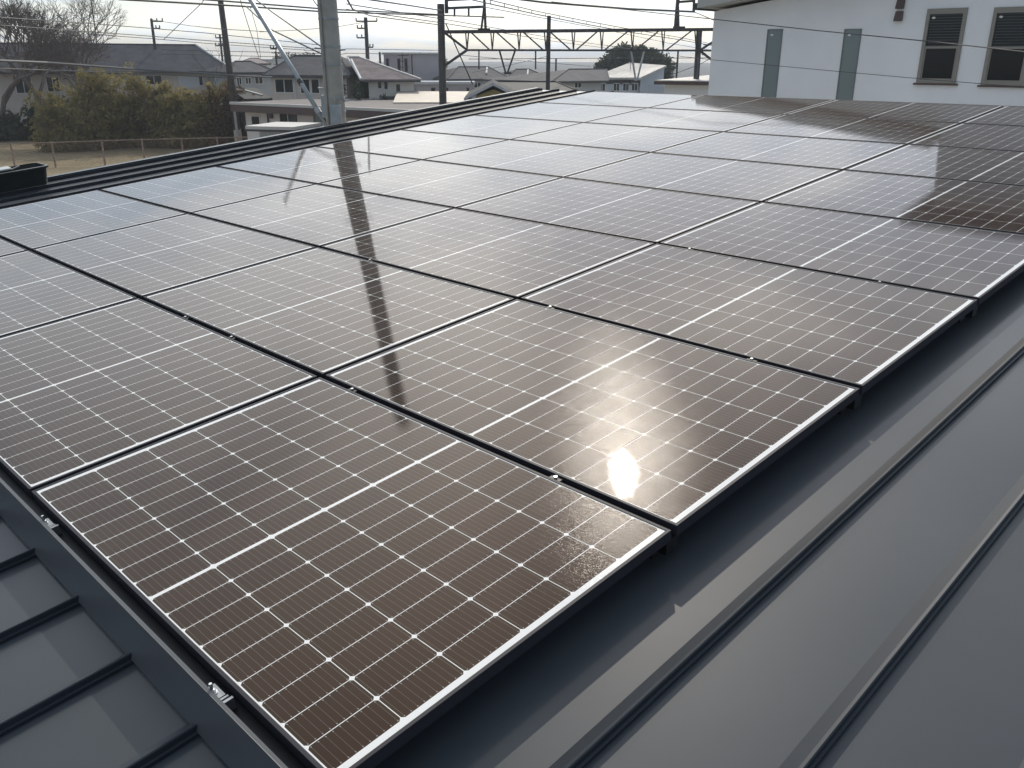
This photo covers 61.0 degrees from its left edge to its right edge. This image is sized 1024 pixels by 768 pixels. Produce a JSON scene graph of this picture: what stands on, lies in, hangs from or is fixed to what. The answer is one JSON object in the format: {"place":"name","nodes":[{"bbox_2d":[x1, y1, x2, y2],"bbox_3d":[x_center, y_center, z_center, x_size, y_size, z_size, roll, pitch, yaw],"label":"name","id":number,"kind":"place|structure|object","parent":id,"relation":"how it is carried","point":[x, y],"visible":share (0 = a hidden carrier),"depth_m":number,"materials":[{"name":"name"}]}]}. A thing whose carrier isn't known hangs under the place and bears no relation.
{"place":"outdoors","nodes":[
{"label":"outdoors","id":0,"kind":"place"},
{"bbox_2d":[0,68,235,78],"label":"overhead wire","id":1,"kind":"object","parent":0,"point":[112,72],"visible":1,"depth_m":38.92,"materials":[{"name":"grey"}]},
{"bbox_2d":[0,59,271,77],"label":"overhead wire","id":2,"kind":"object","parent":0,"point":[74,64],"visible":1,"depth_m":39.62,"materials":[{"name":"grey"}]},
{"bbox_2d":[0,25,314,48],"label":"overhead wire","id":3,"kind":"object","parent":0,"point":[141,35],"visible":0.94,"depth_m":55.11,"materials":[{"name":"grey"}]},
{"bbox_2d":[0,17,316,44],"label":"overhead wire","id":4,"kind":"object","parent":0,"point":[139,27],"visible":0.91,"depth_m":54.63,"materials":[{"name":"grey"}]},
{"bbox_2d":[91,34,312,50],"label":"overhead wire","id":5,"kind":"object","parent":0,"point":[188,41],"visible":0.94,"depth_m":59.96,"materials":[{"name":"grey"}]},
{"bbox_2d":[204,61,271,104],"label":"grey house","id":6,"kind":"structure","parent":0,"point":[250,68],"depth_m":77.25,"materials":[{"name":"stone"}]},
{"bbox_2d":[205,0,441,14],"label":"overhead wire","id":7,"kind":"object","parent":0,"point":[311,7],"visible":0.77,"depth_m":29.22,"materials":[{"name":"grey"}]},
{"bbox_2d":[0,62,709,175],"bbox_3d":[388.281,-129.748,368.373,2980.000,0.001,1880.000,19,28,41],"label":"ground","id":8,"kind":"structure","parent":0,"point":[540,68],"depth_m":63.98,"materials":[{"name":"brown soil"}]},
{"bbox_2d":[0,95,69,140],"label":"shrub","id":9,"kind":"object","parent":8,"relation":"on","point":[12,127],"visible":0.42,"depth_m":71.63,"materials":[{"name":"green plant"}]},
{"bbox_2d":[0,0,86,137],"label":"bare tree","id":10,"kind":"object","parent":8,"relation":"on","point":[7,94],"visible":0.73,"depth_m":69.13,"materials":[{"name":"brown plant"}]},
{"bbox_2d":[0,0,93,110],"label":"bare tree","id":11,"kind":"object","parent":8,"relation":"on","point":[27,82],"visible":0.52,"depth_m":69.92,"materials":[{"name":"brown plant"}]},
{"bbox_2d":[11,0,127,88],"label":"bare tree","id":12,"kind":"object","parent":8,"relation":"on","point":[83,47],"visible":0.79,"depth_m":68.95,"materials":[{"name":"brown plant"}]},
{"bbox_2d":[22,61,193,152],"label":"bamboo thicket","id":13,"kind":"object","parent":8,"relation":"on","point":[101,110],"visible":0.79,"depth_m":64.04,"materials":[{"name":"green plant"}]},
{"bbox_2d":[0,42,224,122],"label":"apartment house","id":14,"kind":"structure","parent":8,"relation":"on","point":[146,56],"depth_m":80.46,"materials":[{"name":"beige"}]},
{"bbox_2d":[15,77,32,93],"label":"window","id":15,"kind":"structure","parent":14,"relation":"in","point":[21,88],"depth_m":76.07,"materials":[{"name":"white"}]},
{"bbox_2d":[46,76,60,91],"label":"window","id":16,"kind":"structure","parent":14,"relation":"in","point":[49,81],"depth_m":76.92,"materials":[{"name":"white"}]},
{"bbox_2d":[145,75,161,84],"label":"window","id":17,"kind":"structure","parent":14,"relation":"in","point":[154,78],"depth_m":80.27,"materials":[{"name":"white"}]},
{"bbox_2d":[178,76,199,86],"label":"window","id":18,"kind":"structure","parent":14,"relation":"in","point":[186,81],"depth_m":81.58,"materials":[{"name":"white"}]},
{"bbox_2d":[0,136,247,166],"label":"wire fence","id":19,"kind":"object","parent":8,"relation":"on","point":[101,145],"visible":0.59,"depth_m":55.55,"materials":[{"name":"brown"}]},
{"bbox_2d":[148,81,231,148],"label":"shrub","id":20,"kind":"object","parent":8,"relation":"on","point":[191,126],"visible":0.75,"depth_m":65.73,"materials":[{"name":"green plant"}]},
{"bbox_2d":[192,47,241,84],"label":"bare tree","id":21,"kind":"object","parent":8,"relation":"on","point":[216,69],"visible":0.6,"depth_m":74.00,"materials":[{"name":"brown plant"}]},
{"bbox_2d":[198,79,256,144],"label":"shrub","id":22,"kind":"object","parent":8,"relation":"on","point":[225,131],"visible":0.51,"depth_m":65.72,"materials":[{"name":"green plant"}]},
{"bbox_2d":[218,1,242,141],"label":"dark pole","id":23,"kind":"object","parent":8,"relation":"on","point":[232,95],"visible":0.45,"depth_m":59.21,"materials":[{"name":"brown paint"}]},
{"bbox_2d":[236,88,271,139],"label":"dark shed","id":24,"kind":"structure","parent":8,"relation":"on","point":[259,96],"depth_m":65.36,"materials":[{"name":"grey"}]},
{"bbox_2d":[245,122,321,136],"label":"carport","id":25,"kind":"object","parent":8,"relation":"on","point":[268,129],"visible":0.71,"depth_m":48.09,"materials":[{"name":"metal"}]},
{"bbox_2d":[261,52,368,99],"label":"beige house","id":26,"kind":"structure","parent":8,"relation":"on","point":[286,86],"depth_m":64.00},
{"bbox_2d":[274,79,293,92],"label":"window","id":27,"kind":"structure","parent":26,"relation":"in","point":[281,85],"depth_m":63.92,"materials":[{"name":"white"}]},
{"bbox_2d":[310,79,319,93],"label":"window","id":28,"kind":"structure","parent":26,"relation":"in","point":[315,83],"depth_m":63.63,"materials":[{"name":"white"}]},
{"bbox_2d":[315,0,348,124],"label":"concrete pole","id":29,"kind":"object","parent":8,"relation":"on","point":[333,100],"visible":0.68,"depth_m":11.87,"materials":[{"name":"concrete"}]},
{"bbox_2d":[248,0,325,125],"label":"pole strut","id":30,"kind":"object","parent":29,"relation":"attached to","point":[317,109],"visible":0.89,"depth_m":12.44,"materials":[{"name":"metal"}]},
{"bbox_2d":[229,98,438,139],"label":"flat roof building","id":31,"kind":"structure","parent":8,"relation":"on","point":[291,110],"depth_m":54.42,"materials":[{"name":"concrete"}]},
{"bbox_2d":[343,79,379,99],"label":"conifer","id":32,"kind":"object","parent":8,"relation":"on","point":[359,92],"visible":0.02,"depth_m":59.68,"materials":[{"name":"green plant"}]},
{"bbox_2d":[355,17,377,59],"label":"utility pole","id":33,"kind":"object","parent":8,"relation":"on","point":[367,44],"visible":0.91,"depth_m":77.91,"materials":[{"name":"concrete"}]},
{"bbox_2d":[161,49,437,53],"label":"overhead wire","id":34,"kind":"object","parent":33,"relation":"attached to","point":[290,52],"visible":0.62,"depth_m":72.24,"materials":[{"name":"grey"}]},
{"bbox_2d":[172,53,437,56],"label":"overhead wire","id":35,"kind":"object","parent":33,"relation":"attached to","point":[278,56],"visible":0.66,"depth_m":73.56,"materials":[{"name":"grey"}]},
{"bbox_2d":[347,54,420,99],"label":"tile roof house","id":36,"kind":"structure","parent":8,"relation":"on","point":[380,79],"depth_m":61.99,"materials":[{"name":"grey"}]},
{"bbox_2d":[382,52,438,90],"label":"flat block","id":37,"kind":"structure","parent":8,"relation":"on","point":[424,67],"depth_m":89.53,"materials":[{"name":"grey concrete"}]},
{"bbox_2d":[393,91,471,103],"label":"tan roof shed","id":38,"kind":"structure","parent":8,"relation":"on","point":[416,97],"depth_m":58.41,"materials":[{"name":"beige"}]},
{"bbox_2d":[414,80,474,98],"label":"building","id":39,"kind":"structure","parent":8,"relation":"on","point":[427,85],"depth_m":83.04,"materials":[{"name":"grey"}]},
{"bbox_2d":[433,66,505,98],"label":"grey house","id":40,"kind":"structure","parent":8,"relation":"on","point":[458,73],"depth_m":88.85,"materials":[{"name":"stone"}]},
{"bbox_2d":[464,79,514,99],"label":"gable house","id":41,"kind":"structure","parent":8,"relation":"on","point":[492,87],"depth_m":51.27,"materials":[{"name":"tile"}]},
{"bbox_2d":[0,87,1023,767],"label":"roof","id":42,"kind":"structure","parent":8,"relation":"on","point":[842,589],"depth_m":2.23,"materials":[{"name":"grey metal"}]},
{"bbox_2d":[0,162,48,192],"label":"tool tub","id":43,"kind":"object","parent":42,"relation":"on","point":[19,177],"visible":1,"depth_m":8.54,"materials":[{"name":"black plastic"}]},
{"bbox_2d":[0,478,287,767],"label":"eave cover","id":44,"kind":"object","parent":42,"relation":"on","point":[228,736],"depth_m":2.18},
{"bbox_2d":[0,467,306,767],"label":"mounting rail","id":45,"kind":"object","parent":42,"relation":"attached to","point":[266,737],"depth_m":2.23,"materials":[{"name":"black metal"}]},
{"bbox_2d":[0,238,26,256],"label":"solar panel","id":46,"kind":"object","parent":45,"relation":"on","point":[7,248],"visible":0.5,"depth_m":5.96,"materials":[{"name":"black glass"}]},
{"bbox_2d":[41,515,61,534],"bbox_3d":[-1.438,0.437,2.698,0.080,0.061,0.041,19,28,41],"label":"end clamp","id":47,"kind":"object","parent":45,"relation":"on","point":[55,528],"visible":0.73,"depth_m":2.69,"materials":[{"name":"silver metal"}]},
{"bbox_2d":[0,250,136,336],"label":"solar panel","id":48,"kind":"object","parent":45,"relation":"on","point":[36,290],"visible":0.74,"depth_m":4.91,"materials":[{"name":"black glass"}]},
{"bbox_2d":[0,298,316,497],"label":"solar panel","id":49,"kind":"object","parent":45,"relation":"on","point":[82,392],"visible":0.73,"depth_m":3.62,"materials":[{"name":"brown glass"}]},
{"bbox_2d":[208,682,235,710],"bbox_3d":[-0.668,0.709,1.979,0.080,0.061,0.041,19,28,41],"label":"end clamp","id":50,"kind":"object","parent":45,"relation":"on","point":[225,699],"visible":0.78,"depth_m":1.97,"materials":[{"name":"silver metal"}]},
{"bbox_2d":[31,377,670,767],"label":"solar panel","id":51,"kind":"object","parent":45,"relation":"on","point":[319,573],"visible":1,"depth_m":2.41,"materials":[{"name":"brown glass"}]},
{"bbox_2d":[649,534,677,559],"bbox_3d":[-2.032,-0.409,4.784,7.028,0.085,0.066,19,28,41],"label":"mounting rail","id":52,"kind":"object","parent":42,"relation":"attached to","point":[669,547],"visible":0.05,"depth_m":2.45,"materials":[{"name":"black metal"}]},
{"bbox_2d":[0,190,186,251],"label":"solar panel","id":53,"kind":"object","parent":52,"relation":"on","point":[32,226],"visible":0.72,"depth_m":6.73,"materials":[{"name":"grey glass"}]},
{"bbox_2d":[33,214,315,299],"bbox_3d":[-2.243,-0.873,5.687,1.738,0.036,1.127,19,33,41],"label":"solar panel","id":54,"kind":"object","parent":52,"relation":"on","point":[140,261],"visible":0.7,"depth_m":5.57,"materials":[{"name":"grey glass"}]},
{"bbox_2d":[143,247,513,379],"bbox_3d":[-1.000,-0.434,4.525,1.738,0.036,1.127,19,33,41],"label":"solar panel","id":55,"kind":"object","parent":52,"relation":"on","point":[318,312],"visible":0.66,"depth_m":4.38,"materials":[{"name":"brown glass"}]},
{"bbox_2d":[326,299,859,535],"bbox_3d":[0.244,0.005,3.363,1.738,0.036,1.127,19,33,41],"label":"solar panel","id":56,"kind":"object","parent":52,"relation":"on","point":[676,438],"visible":0.91,"depth_m":3.17,"materials":[{"name":"brown glass"}]},
{"bbox_2d":[837,394,861,414],"bbox_3d":[-1.220,-0.799,5.506,7.028,0.085,0.066,19,28,41],"label":"mounting rail","id":57,"kind":"object","parent":42,"relation":"attached to","point":[855,404],"visible":0.04,"depth_m":3.18,"materials":[{"name":"black metal"}]},
{"bbox_2d":[100,166,313,213],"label":"solar panel","id":58,"kind":"object","parent":57,"relation":"on","point":[190,192],"visible":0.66,"depth_m":7.48,"materials":[{"name":"black glass"}]},
{"bbox_2d":[192,184,452,247],"bbox_3d":[-1.431,-1.263,6.408,1.738,0.035,1.127,19,34,41],"label":"solar panel","id":59,"kind":"object","parent":57,"relation":"on","point":[317,215],"visible":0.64,"depth_m":6.31,"materials":[{"name":"black glass"}]},
{"bbox_2d":[321,208,653,299],"bbox_3d":[-0.188,-0.824,5.247,1.738,0.035,1.127,19,34,41],"label":"solar panel","id":60,"kind":"object","parent":57,"relation":"on","point":[515,259],"visible":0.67,"depth_m":5.12,"materials":[{"name":"black glass"}]},
{"bbox_2d":[521,244,976,393],"bbox_3d":[1.056,-0.385,4.085,1.738,0.035,1.127,19,34,41],"label":"solar panel","id":61,"kind":"object","parent":57,"relation":"on","point":[864,336],"visible":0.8,"depth_m":3.92,"materials":[{"name":"black glass"}]},
{"bbox_2d":[957,305,977,322],"bbox_3d":[-0.408,-1.189,6.228,7.028,0.085,0.066,19,28,41],"label":"mounting rail","id":62,"kind":"object","parent":42,"relation":"attached to","point":[972,313],"visible":0.02,"depth_m":3.90,"materials":[{"name":"black metal"}]},
{"bbox_2d":[218,147,418,183],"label":"solar panel","id":63,"kind":"object","parent":62,"relation":"on","point":[315,165],"visible":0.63,"depth_m":8.21,"materials":[{"name":"grey glass"}]},
{"bbox_2d":[319,160,560,208],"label":"solar panel","id":64,"kind":"object","parent":62,"relation":"on","point":[450,185],"visible":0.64,"depth_m":7.04,"materials":[{"name":"black glass"}]},
{"bbox_2d":[457,177,758,244],"bbox_3d":[0.624,-1.214,5.968,1.738,0.035,1.127,19,34,41],"label":"solar panel","id":65,"kind":"object","parent":62,"relation":"on","point":[655,216],"visible":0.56,"depth_m":5.86,"materials":[{"name":"black glass"}]},
{"bbox_2d":[660,202,1023,304],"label":"solar panel","id":66,"kind":"object","parent":62,"relation":"on","point":[980,265],"visible":0.81,"depth_m":4.69,"materials":[{"name":"brown glass"}]},
{"bbox_3d":[0.403,-1.579,6.949,7.028,0.085,0.066,19,28,41],"label":"mounting rail","id":67,"kind":"object","parent":42,"relation":"attached to","visible":0},
{"bbox_2d":[318,130,507,159],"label":"solar panel","id":68,"kind":"object","parent":67,"relation":"on","point":[412,144],"visible":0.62,"depth_m":8.94,"materials":[{"name":"grey glass"}]},
{"bbox_2d":[424,140,648,177],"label":"solar panel","id":69,"kind":"object","parent":67,"relation":"on","point":[556,160],"visible":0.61,"depth_m":7.77,"materials":[{"name":"grey glass"}]},
{"bbox_2d":[565,153,840,202],"bbox_3d":[1.436,-1.604,6.690,1.738,0.035,1.127,19,34,41],"label":"solar panel","id":70,"kind":"object","parent":67,"relation":"on","point":[759,182],"visible":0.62,"depth_m":6.59,"materials":[{"name":"grey glass"}]},
{"bbox_2d":[764,170,1023,234],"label":"solar panel","id":71,"kind":"object","parent":67,"relation":"on","point":[984,206],"visible":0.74,"depth_m":5.55,"materials":[{"name":"brown glass"}]},
{"bbox_3d":[1.215,-1.969,7.671,7.028,0.085,0.066,19,28,41],"label":"mounting rail","id":72,"kind":"object","parent":42,"relation":"attached to","visible":0},
{"bbox_2d":[403,115,581,139],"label":"solar panel","id":73,"kind":"object","parent":72,"relation":"on","point":[508,128],"visible":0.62,"depth_m":9.67,"materials":[{"name":"grey glass"}]},
{"bbox_2d":[511,123,720,152],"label":"solar panel","id":74,"kind":"object","parent":72,"relation":"on","point":[632,138],"visible":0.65,"depth_m":8.49,"materials":[{"name":"grey glass"}]},
{"bbox_2d":[653,132,905,170],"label":"solar panel","id":75,"kind":"object","parent":72,"relation":"on","point":[841,155],"visible":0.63,"depth_m":7.32,"materials":[{"name":"grey glass"}]},
{"bbox_2d":[845,144,1023,185],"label":"solar panel","id":76,"kind":"object","parent":72,"relation":"on","point":[980,165],"visible":0.77,"depth_m":6.41,"materials":[{"name":"brown glass"}]},
{"bbox_3d":[2.027,-2.359,8.392,7.028,0.085,0.066,19,28,41],"label":"mounting rail","id":77,"kind":"object","parent":42,"relation":"attached to","visible":0},
{"bbox_2d":[478,103,644,122],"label":"solar panel","id":78,"kind":"object","parent":77,"relation":"on","point":[565,112],"visible":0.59,"depth_m":10.39,"materials":[{"name":"black glass"}]},
{"bbox_2d":[585,108,782,131],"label":"solar panel","id":79,"kind":"object","parent":77,"relation":"on","point":[720,121],"visible":0.68,"depth_m":9.22,"materials":[{"name":"grey glass"}]},
{"bbox_2d":[725,115,958,144],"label":"solar panel","id":80,"kind":"object","parent":77,"relation":"on","point":[906,132],"visible":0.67,"depth_m":8.05,"materials":[{"name":"grey glass"}]},
{"bbox_2d":[910,123,1023,151],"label":"solar panel","id":81,"kind":"object","parent":77,"relation":"on","point":[990,137],"visible":0.76,"depth_m":7.24,"materials":[{"name":"black glass"}]},
{"bbox_3d":[2.839,-2.749,9.114,7.028,0.085,0.066,19,28,41],"label":"mounting rail","id":82,"kind":"object","parent":42,"relation":"attached to","visible":0},
{"bbox_2d":[540,91,700,107],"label":"solar panel","id":83,"kind":"object","parent":82,"relation":"on","point":[630,99],"visible":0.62,"depth_m":11.12,"materials":[{"name":"black glass"}]},
{"bbox_2d":[649,95,833,114],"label":"solar panel","id":84,"kind":"object","parent":82,"relation":"on","point":[770,105],"visible":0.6,"depth_m":9.95,"materials":[{"name":"black glass"}]},
{"bbox_2d":[786,100,1003,123],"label":"solar panel","id":85,"kind":"object","parent":82,"relation":"on","point":[938,112],"visible":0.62,"depth_m":8.78,"materials":[{"name":"black glass"}]},
{"bbox_2d":[963,106,1023,125],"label":"solar panel","id":86,"kind":"object","parent":82,"relation":"on","point":[1010,115],"visible":0.74,"depth_m":8.03,"materials":[{"name":"black glass"}]},
{"bbox_2d":[546,16,550,89],"bbox_3d":[1.596,-12.136,39.202,0.204,8.248,0.204,-8,22,-21],"label":"utility pole","id":87,"kind":"object","parent":8,"relation":"on","point":[548,47],"visible":0.35,"depth_m":38.23,"materials":[{"name":"grey metal"}]},
{"bbox_2d":[437,0,712,104],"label":"railway gantry","id":88,"kind":"object","parent":8,"relation":"on","point":[443,64],"visible":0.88,"depth_m":41.47,"materials":[{"name":"metal"}]},
{"bbox_2d":[123,0,503,17],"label":"overhead wire","id":89,"kind":"object","parent":88,"relation":"attached to","point":[295,9],"visible":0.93,"depth_m":28.32,"materials":[{"name":"grey"}]},
{"bbox_2d":[346,9,610,48],"bbox_3d":[2.194,-22.882,57.866,2.526,0.849,66.929,5,21,14],"label":"overhead wire","id":90,"kind":"object","parent":88,"relation":"attached to","point":[447,23],"visible":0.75,"depth_m":37.89,"materials":[{"name":"grey"}]},
{"bbox_2d":[346,3,628,48],"bbox_3d":[2.193,-23.067,57.798,2.527,0.795,66.923,5,21,14],"label":"overhead wire","id":91,"kind":"object","parent":88,"relation":"attached to","point":[455,21],"visible":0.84,"depth_m":38.73,"materials":[{"name":"grey"}]},
{"bbox_2d":[520,0,693,12],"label":"overhead wire","id":92,"kind":"object","parent":88,"relation":"attached to","point":[545,2],"visible":0.88,"depth_m":40.67,"materials":[{"name":"grey"}]},
{"bbox_2d":[593,41,675,78],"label":"evergreen tree","id":93,"kind":"object","parent":8,"relation":"on","point":[655,57],"visible":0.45,"depth_m":121.30,"materials":[{"name":"green plant"}]},
{"bbox_2d":[654,75,708,94],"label":"white house","id":94,"kind":"structure","parent":8,"relation":"on","point":[690,85],"depth_m":42.41,"materials":[{"name":"paint"}]},
{"bbox_2d":[0,0,713,62],"label":"sky","id":95,"kind":"structure","parent":0,"point":[385,33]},
{"bbox_2d":[502,69,538,75],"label":"grey house","id":96,"kind":"structure","parent":0,"point":[520,72],"depth_m":94.39,"materials":[{"name":"stone"}]},
{"bbox_2d":[498,81,577,90],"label":"dark tile house","id":97,"kind":"structure","parent":0,"point":[520,85],"depth_m":64.40,"materials":[{"name":"grey"}]},
{"bbox_2d":[483,68,609,91],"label":"grey house","id":98,"kind":"structure","parent":0,"point":[584,79],"depth_m":79.01,"materials":[{"name":"stone"}]},
{"bbox_2d":[472,0,711,45],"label":"overhead wire","id":99,"kind":"object","parent":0,"point":[567,20],"visible":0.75,"depth_m":49.47,"materials":[{"name":"grey"}]},
{"bbox_2d":[490,0,705,42],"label":"overhead wire","id":100,"kind":"object","parent":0,"point":[574,18],"visible":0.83,"depth_m":50.69,"materials":[{"name":"grey"}]},
{"bbox_2d":[601,56,666,93],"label":"pale roof house","id":101,"kind":"structure","parent":0,"point":[622,78],"depth_m":99.67,"materials":[{"name":"paint"}]},
{"bbox_2d":[551,1,1023,51],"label":"overhead wire","id":102,"kind":"object","parent":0,"point":[816,30],"visible":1,"depth_m":11.29,"materials":[{"name":"grey"}]},
{"bbox_2d":[680,56,1020,86],"bbox_3d":[3.930,-4.271,11.766,0.587,0.336,6.830,-9,22,-22],"label":"overhead wire","id":103,"kind":"object","parent":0,"point":[860,73],"visible":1,"depth_m":11.01,"materials":[{"name":"grey"}]},
{"bbox_2d":[693,0,1023,105],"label":"white house","id":104,"kind":"structure","parent":0,"point":[993,23],"depth_m":14.94,"materials":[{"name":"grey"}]},
{"bbox_2d":[761,29,782,97],"bbox_3d":[4.862,-5.888,16.284,0.315,1.412,0.032,19,28,41],"label":"window","id":105,"kind":"structure","parent":104,"relation":"in","point":[773,41],"depth_m":16.23,"materials":[{"name":"grey"}]},
{"bbox_2d":[835,29,861,99],"bbox_3d":[5.917,-5.505,15.303,0.315,1.388,0.032,19,28,41],"label":"window","id":106,"kind":"structure","parent":104,"relation":"in","point":[851,43],"depth_m":15.26,"materials":[{"name":"grey"}]},
{"bbox_2d":[913,7,967,85],"bbox_3d":[6.992,-5.483,14.148,0.705,1.167,0.075,19,28,41],"label":"window","id":107,"kind":"structure","parent":104,"relation":"in","point":[937,61],"depth_m":14.14,"materials":[{"name":"brown metal"}]},
{"bbox_2d":[977,6,1023,87],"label":"window","id":108,"kind":"structure","parent":104,"relation":"in","point":[1001,67],"depth_m":13.51,"materials":[{"name":"glass"}]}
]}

